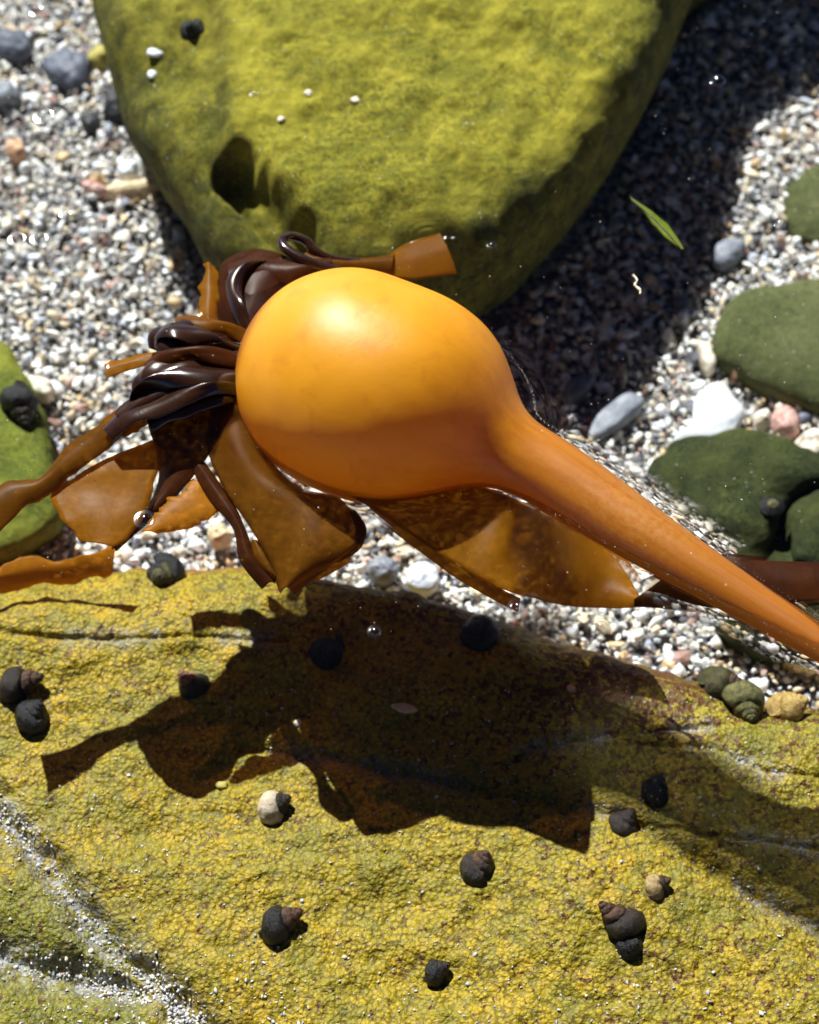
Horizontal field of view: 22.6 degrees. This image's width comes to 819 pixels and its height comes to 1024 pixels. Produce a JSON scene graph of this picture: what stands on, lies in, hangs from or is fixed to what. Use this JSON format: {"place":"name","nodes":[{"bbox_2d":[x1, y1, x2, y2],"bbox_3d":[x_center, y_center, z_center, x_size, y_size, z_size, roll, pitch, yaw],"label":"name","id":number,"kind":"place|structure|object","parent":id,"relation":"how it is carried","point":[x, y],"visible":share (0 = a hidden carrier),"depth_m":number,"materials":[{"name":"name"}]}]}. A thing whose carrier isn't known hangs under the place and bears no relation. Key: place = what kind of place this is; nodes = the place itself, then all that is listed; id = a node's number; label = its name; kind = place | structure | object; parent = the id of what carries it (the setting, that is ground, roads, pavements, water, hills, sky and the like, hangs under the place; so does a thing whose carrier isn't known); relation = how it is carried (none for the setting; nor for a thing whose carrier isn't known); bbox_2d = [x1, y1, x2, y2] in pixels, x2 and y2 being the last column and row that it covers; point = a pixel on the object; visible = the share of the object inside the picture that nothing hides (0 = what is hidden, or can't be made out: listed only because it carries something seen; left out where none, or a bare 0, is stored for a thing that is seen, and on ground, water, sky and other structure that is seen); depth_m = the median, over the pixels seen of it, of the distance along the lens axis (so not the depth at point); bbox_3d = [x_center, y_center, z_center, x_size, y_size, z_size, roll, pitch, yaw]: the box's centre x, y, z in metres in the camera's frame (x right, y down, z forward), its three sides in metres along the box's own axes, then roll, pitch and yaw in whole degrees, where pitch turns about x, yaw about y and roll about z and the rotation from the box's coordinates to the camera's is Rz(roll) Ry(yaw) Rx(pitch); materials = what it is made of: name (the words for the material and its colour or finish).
{"place":"outdoors","nodes":[
{"label":"outdoors","id":0,"kind":"place"},
{"bbox_2d":[0,0,818,708],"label":"ground","id":1,"kind":"structure","parent":0,"point":[544,274],"depth_m":0.74,"materials":[{"name":"grey gravel"}]},
{"bbox_2d":[0,80,20,110],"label":"dark stone","id":2,"kind":"object","parent":1,"relation":"on","point":[10,90],"visible":0.99,"depth_m":0.78,"materials":[{"name":"grey stone"}]},
{"bbox_2d":[5,139,25,165],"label":"orange pebble","id":3,"kind":"object","parent":1,"relation":"on","point":[15,151],"visible":1,"depth_m":0.77,"materials":[{"name":"orange stone"}]},
{"bbox_2d":[0,28,31,65],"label":"dark stone","id":4,"kind":"object","parent":1,"relation":"on","point":[15,47],"visible":1,"depth_m":0.79,"materials":[{"name":"stone"}]},
{"bbox_2d":[0,340,63,564],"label":"algae rock","id":5,"kind":"object","parent":1,"relation":"on","point":[25,454],"visible":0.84,"depth_m":0.68,"materials":[{"name":"green stone"}]},
{"bbox_2d":[0,380,38,427],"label":"sea snail","id":6,"kind":"object","parent":5,"relation":"on","point":[19,401],"visible":1,"depth_m":0.68},
{"bbox_2d":[28,376,54,404],"bbox_3d":[-0.128,-0.042,0.710,0.011,0.009,0.009,0,58,0],"label":"cream pebble","id":7,"kind":"object","parent":1,"relation":"on","point":[43,387],"visible":0.92,"depth_m":0.71,"materials":[{"name":"beige stone"}]},
{"bbox_2d":[41,49,91,93],"bbox_3d":[-0.132,-0.170,0.789,0.021,0.011,0.018,21,60,13],"label":"dark stone","id":8,"kind":"object","parent":1,"relation":"on","point":[66,70],"visible":1,"depth_m":0.78,"materials":[{"name":"stone"}]},
{"bbox_2d":[81,111,100,137],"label":"dark stone","id":9,"kind":"object","parent":1,"relation":"on","point":[91,122],"visible":1,"depth_m":0.77,"materials":[{"name":"grey stone"}]},
{"bbox_2d":[81,180,106,201],"bbox_3d":[-0.116,-0.118,0.758,0.010,0.009,0.007,0,58,0],"label":"shell piece","id":10,"kind":"object","parent":1,"relation":"on","point":[92,187],"visible":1,"depth_m":0.75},
{"bbox_2d":[87,44,108,74],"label":"yellow stone","id":11,"kind":"object","parent":1,"relation":"on","point":[96,56],"visible":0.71,"depth_m":0.79,"materials":[{"name":"yellow stone"}]},
{"bbox_2d":[103,89,123,127],"bbox_3d":[-0.111,-0.153,0.777,0.011,0.013,0.016,0,58,0],"label":"dark stone","id":12,"kind":"object","parent":1,"relation":"on","point":[111,113],"visible":0.61,"depth_m":0.77,"materials":[{"name":"grey stone"}]},
{"bbox_2d":[117,160,138,180],"bbox_3d":[-0.104,-0.126,0.762,0.008,0.009,0.009,0,58,0],"label":"shell piece","id":13,"kind":"object","parent":1,"relation":"on","point":[128,170],"visible":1,"depth_m":0.76,"materials":[{"name":"white stone"}]},
{"bbox_2d":[105,178,159,201],"bbox_3d":[-0.103,-0.119,0.758,0.023,0.008,0.008,0,58,0],"label":"shell piece","id":14,"kind":"object","parent":1,"relation":"on","point":[133,189],"visible":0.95,"depth_m":0.76,"materials":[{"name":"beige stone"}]},
{"bbox_2d":[207,523,232,550],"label":"cream pebble","id":15,"kind":"object","parent":1,"relation":"on","point":[220,536],"visible":1,"depth_m":0.68,"materials":[{"name":"beige stone"}]},
{"bbox_2d":[366,557,398,586],"bbox_3d":[-0.009,0.019,0.671,0.011,0.010,0.009,0,58,0],"label":"grey pebble","id":16,"kind":"object","parent":1,"relation":"on","point":[382,571],"visible":1,"depth_m":0.67,"materials":[{"name":"stone"}]},
{"bbox_2d":[92,0,712,317],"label":"mossy boulder","id":17,"kind":"object","parent":1,"relation":"on","point":[202,138],"visible":0.98,"depth_m":0.69,"materials":[{"name":"green stone"}]},
{"bbox_2d":[147,70,156,79],"bbox_3d":[-0.089,-0.151,0.708,0.004,0.002,0.004,0,58,0],"label":"shell chip","id":18,"kind":"object","parent":17,"relation":"on","point":[151,74],"visible":1,"depth_m":0.71,"materials":[{"name":"white stone"}]},
{"bbox_2d":[146,48,162,57],"bbox_3d":[-0.088,-0.159,0.709,0.006,0.002,0.004,0,58,0],"label":"shell chip","id":19,"kind":"object","parent":17,"relation":"on","point":[153,52],"visible":1,"depth_m":0.71,"materials":[{"name":"white stone"}]},
{"bbox_2d":[180,18,204,38],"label":"sea snail","id":20,"kind":"object","parent":17,"relation":"on","point":[191,29],"visible":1,"depth_m":0.71},
{"bbox_2d":[277,116,284,121],"bbox_3d":[-0.042,-0.130,0.679,0.003,0.002,0.002,0,58,0],"label":"shell bit","id":21,"kind":"object","parent":17,"relation":"on","point":[281,119],"visible":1,"depth_m":0.68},
{"bbox_2d":[304,89,311,96],"bbox_3d":[-0.034,-0.140,0.685,0.003,0.002,0.003,0,58,0],"label":"shell bit","id":22,"kind":"object","parent":17,"relation":"on","point":[307,92],"visible":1,"depth_m":0.69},
{"bbox_2d":[350,96,359,102],"bbox_3d":[-0.018,-0.137,0.683,0.003,0.001,0.003,0,58,0],"label":"shell bit","id":23,"kind":"object","parent":17,"relation":"on","point":[355,99],"visible":1,"depth_m":0.68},
{"bbox_2d":[0,567,818,1023],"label":"foreground rock","id":24,"kind":"object","parent":1,"relation":"on","point":[240,639],"visible":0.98,"depth_m":0.59,"materials":[{"name":"yellow stone"}]},
{"bbox_2d":[0,666,44,704],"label":"sea snail","id":25,"kind":"object","parent":24,"relation":"on","point":[17,683],"visible":1,"depth_m":0.61},
{"bbox_2d":[15,699,49,736],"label":"sea snail","id":26,"kind":"object","parent":24,"relation":"on","point":[32,717],"visible":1,"depth_m":0.61},
{"bbox_2d":[146,552,185,586],"bbox_3d":[-0.076,0.019,0.641,0.012,0.012,0.014,16,59,10],"label":"sea snail","id":27,"kind":"object","parent":24,"relation":"on","point":[165,569],"visible":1,"depth_m":0.64},
{"bbox_2d":[177,670,209,698],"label":"sea snail","id":28,"kind":"object","parent":24,"relation":"on","point":[192,685],"visible":1,"depth_m":0.61},
{"bbox_2d":[214,781,227,788],"bbox_3d":[-0.055,0.080,0.603,0.004,0.001,0.003,0,58,0],"label":"yellow shell","id":29,"kind":"object","parent":24,"relation":"on","point":[220,784],"visible":1,"depth_m":0.60,"materials":[{"name":"stone"}]},
{"bbox_2d":[257,790,291,824],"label":"sea snail","id":30,"kind":"object","parent":24,"relation":"on","point":[272,807],"visible":1,"depth_m":0.59},
{"bbox_2d":[258,905,303,945],"bbox_3d":[-0.038,0.117,0.580,0.015,0.014,0.012,11,59,7],"label":"sea snail","id":31,"kind":"object","parent":24,"relation":"on","point":[278,925],"visible":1,"depth_m":0.57},
{"bbox_2d":[293,719,300,726],"bbox_3d":[-0.034,0.063,0.612,0.002,0.001,0.002,0,58,0],"label":"shell chip","id":32,"kind":"object","parent":24,"relation":"on","point":[297,723],"visible":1,"depth_m":0.61,"materials":[{"name":"white"}]},
{"bbox_2d":[308,632,345,669],"bbox_3d":[-0.024,0.043,0.624,0.011,0.014,0.014,36,65,20],"label":"sea snail","id":33,"kind":"object","parent":24,"relation":"on","point":[325,653],"visible":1,"depth_m":0.62},
{"bbox_2d":[391,703,416,712],"bbox_3d":[-0.002,0.058,0.612,0.008,0.002,0.003,0,58,0],"label":"shell chip","id":34,"kind":"object","parent":24,"relation":"on","point":[403,707],"visible":1,"depth_m":0.61,"materials":[{"name":"pink stone"}]},
{"bbox_2d":[0,685,818,1023],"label":"sand grains","id":35,"kind":"object","parent":24,"relation":"on","point":[140,999],"visible":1,"depth_m":0.58},
{"bbox_2d":[424,959,449,987],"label":"sea snail","id":36,"kind":"object","parent":24,"relation":"on","point":[436,971],"visible":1,"depth_m":0.57},
{"bbox_2d":[459,850,494,887],"bbox_3d":[0.019,0.102,0.589,0.010,0.010,0.012,33,64,19],"label":"sea snail","id":37,"kind":"object","parent":24,"relation":"on","point":[476,867],"visible":1,"depth_m":0.59},
{"bbox_2d":[460,614,499,651],"bbox_3d":[0.021,0.038,0.628,0.013,0.017,0.014,1,58,1],"label":"sea snail","id":38,"kind":"object","parent":24,"relation":"on","point":[480,633],"visible":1,"depth_m":0.62},
{"bbox_2d":[567,684,575,691],"bbox_3d":[0.049,0.053,0.615,0.003,0.001,0.002,0,58,0],"label":"orange shell","id":39,"kind":"object","parent":24,"relation":"on","point":[571,688],"visible":1,"depth_m":0.61},
{"bbox_2d":[598,900,645,939],"bbox_3d":[0.060,0.115,0.576,0.014,0.009,0.010,0,58,0],"label":"sea snail","id":40,"kind":"object","parent":24,"relation":"on","point":[621,921],"visible":1,"depth_m":0.57},
{"bbox_2d":[608,808,638,836],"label":"sea snail","id":41,"kind":"object","parent":24,"relation":"on","point":[623,823],"visible":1,"depth_m":0.59},
{"bbox_2d":[615,934,642,961],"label":"sea snail","id":42,"kind":"object","parent":24,"relation":"on","point":[630,949],"visible":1,"depth_m":0.57},
{"bbox_2d":[641,772,668,807],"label":"sea snail","id":43,"kind":"object","parent":24,"relation":"on","point":[654,792],"visible":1,"depth_m":0.59},
{"bbox_2d":[644,874,670,899],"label":"sea snail","id":44,"kind":"object","parent":24,"relation":"on","point":[656,886],"visible":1,"depth_m":0.58},
{"bbox_2d":[697,666,742,698],"bbox_3d":[0.093,0.051,0.620,0.012,0.012,0.013,-24,61,-14],"label":"sea snail","id":45,"kind":"object","parent":24,"relation":"on","point":[714,681],"visible":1,"depth_m":0.61},
{"bbox_2d":[721,680,764,721],"bbox_3d":[0.099,0.056,0.614,0.014,0.012,0.012,27,62,16],"label":"sea snail","id":46,"kind":"object","parent":24,"relation":"on","point":[744,699],"visible":1,"depth_m":0.61},
{"bbox_2d":[765,692,808,720],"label":"sea snail","id":47,"kind":"object","parent":24,"relation":"on","point":[790,706],"visible":1,"depth_m":0.61},
{"bbox_2d":[405,562,438,597],"bbox_3d":[0.004,0.022,0.669,0.011,0.010,0.012,0,58,0],"label":"cream pebble","id":48,"kind":"object","parent":1,"relation":"on","point":[422,578],"visible":0.98,"depth_m":0.67,"materials":[{"name":"white stone"}]},
{"bbox_2d":[561,373,595,405],"bbox_3d":[0.058,-0.042,0.711,0.012,0.008,0.012,0,58,0],"label":"slate chip","id":49,"kind":"object","parent":1,"relation":"on","point":[576,390],"visible":1,"depth_m":0.71,"materials":[{"name":"grey stone"}]},
{"bbox_2d":[587,392,644,443],"bbox_3d":[0.069,-0.033,0.704,0.027,0.008,0.011,-37,65,-21],"label":"slate chip","id":50,"kind":"object","parent":1,"relation":"on","point":[610,417],"visible":0.99,"depth_m":0.70,"materials":[{"name":"grey stone"}]},
{"bbox_2d":[697,341,716,378],"bbox_3d":[0.104,-0.053,0.717,0.006,0.010,0.014,0,58,0],"label":"shell piece","id":51,"kind":"object","parent":1,"relation":"on","point":[708,362],"visible":1,"depth_m":0.71,"materials":[{"name":"white stone"}]},
{"bbox_2d":[671,382,745,442],"bbox_3d":[0.104,-0.031,0.702,0.018,0.010,0.032,24,61,14],"label":"white stone","id":52,"kind":"object","parent":1,"relation":"on","point":[718,408],"visible":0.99,"depth_m":0.70,"materials":[{"name":"white stone"}]},
{"bbox_2d":[711,238,744,271],"bbox_3d":[0.115,-0.093,0.742,0.010,0.009,0.015,29,62,17],"label":"slate chip","id":53,"kind":"object","parent":1,"relation":"on","point":[727,253],"visible":1,"depth_m":0.74,"materials":[{"name":"grey stone"}]},
{"bbox_2d":[728,371,736,382],"bbox_3d":[0.113,-0.050,0.715,0.008,0.009,0.007,0,58,0],"label":"shell piece","id":54,"kind":"object","parent":1,"relation":"on","point":[733,376],"visible":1,"depth_m":0.71,"materials":[{"name":"brown stone"}]},
{"bbox_2d":[646,428,818,557],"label":"turf rock","id":55,"kind":"object","parent":1,"relation":"on","point":[696,475],"visible":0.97,"depth_m":0.68,"materials":[{"name":"green stone"}]},
{"bbox_2d":[759,496,784,515],"bbox_3d":[0.118,-0.003,0.666,0.009,0.002,0.008,0,58,0],"label":"limpet","id":56,"kind":"object","parent":55,"relation":"on","point":[772,505],"visible":1,"depth_m":0.67},
{"bbox_2d":[753,409,771,432],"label":"cream pebble","id":57,"kind":"object","parent":1,"relation":"on","point":[762,420],"visible":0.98,"depth_m":0.70,"materials":[{"name":"beige stone"}]},
{"bbox_2d":[712,278,818,417],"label":"olive boulder","id":58,"kind":"object","parent":1,"relation":"on","point":[762,347],"visible":0.99,"depth_m":0.71,"materials":[{"name":"green stone"}]},
{"bbox_2d":[713,617,818,672],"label":"sunken rock","id":59,"kind":"object","parent":1,"relation":"on","point":[741,643],"visible":0.09,"depth_m":0.65,"materials":[{"name":"stone"}]},
{"bbox_2d":[755,539,792,560],"bbox_3d":[0.124,0.021,0.674,0.041,0.018,0.024,0,58,0],"label":"turf rock","id":60,"kind":"object","parent":1,"relation":"on","point":[778,550],"visible":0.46,"depth_m":0.67,"materials":[{"name":"green stone"}]},
{"bbox_2d":[769,404,799,440],"bbox_3d":[0.128,-0.030,0.702,0.012,0.011,0.012,38,65,21],"label":"pink pebble","id":61,"kind":"object","parent":1,"relation":"on","point":[785,420],"visible":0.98,"depth_m":0.70,"materials":[{"name":"pink stone"}]},
{"bbox_2d":[782,165,818,247],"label":"olive boulder","id":62,"kind":"object","parent":1,"relation":"on","point":[801,208],"visible":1,"depth_m":0.75,"materials":[{"name":"green stone"}]},
{"bbox_2d":[783,490,818,561],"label":"turf rock","id":63,"kind":"object","parent":1,"relation":"on","point":[801,533],"visible":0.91,"depth_m":0.67,"materials":[{"name":"green stone"}]},
{"bbox_2d":[794,428,818,452],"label":"cream pebble","id":64,"kind":"object","parent":1,"relation":"on","point":[808,439],"visible":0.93,"depth_m":0.69,"materials":[{"name":"white stone"}]},
{"bbox_2d":[199,212,818,669],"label":"water","id":65,"kind":"structure","parent":0,"point":[429,240],"depth_m":0.57,"materials":[{"name":"liquid"}]},
{"bbox_2d":[0,232,818,642],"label":"bull kelp","id":66,"kind":"object","parent":65,"relation":"on","point":[374,376],"visible":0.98,"depth_m":0.57},
{"bbox_2d":[5,6,814,626],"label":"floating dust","id":67,"kind":"object","parent":65,"relation":"on","point":[489,276],"visible":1,"depth_m":0.61,"materials":[{"name":"white"}]},
{"bbox_2d":[257,344,810,644],"bbox_3d":[0.055,-0.007,0.573,0.229,0.001,0.068,22,61,13],"label":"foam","id":68,"kind":"object","parent":65,"relation":"on","point":[595,454],"visible":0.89,"depth_m":0.57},
{"bbox_2d":[632,274,640,293],"bbox_3d":[0.068,-0.068,0.612,0.003,0.001,0.007,0,58,0],"label":"debris curl","id":69,"kind":"object","parent":65,"relation":"on","point":[635,283],"visible":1,"depth_m":0.61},
{"bbox_2d":[630,197,683,249],"bbox_3d":[0.076,-0.088,0.624,0.004,0.001,0.026,-30,63,-18],"label":"drift leaf","id":70,"kind":"object","parent":65,"relation":"on","point":[663,227],"visible":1,"depth_m":0.62,"materials":[{"name":"green plant"}]}
]}

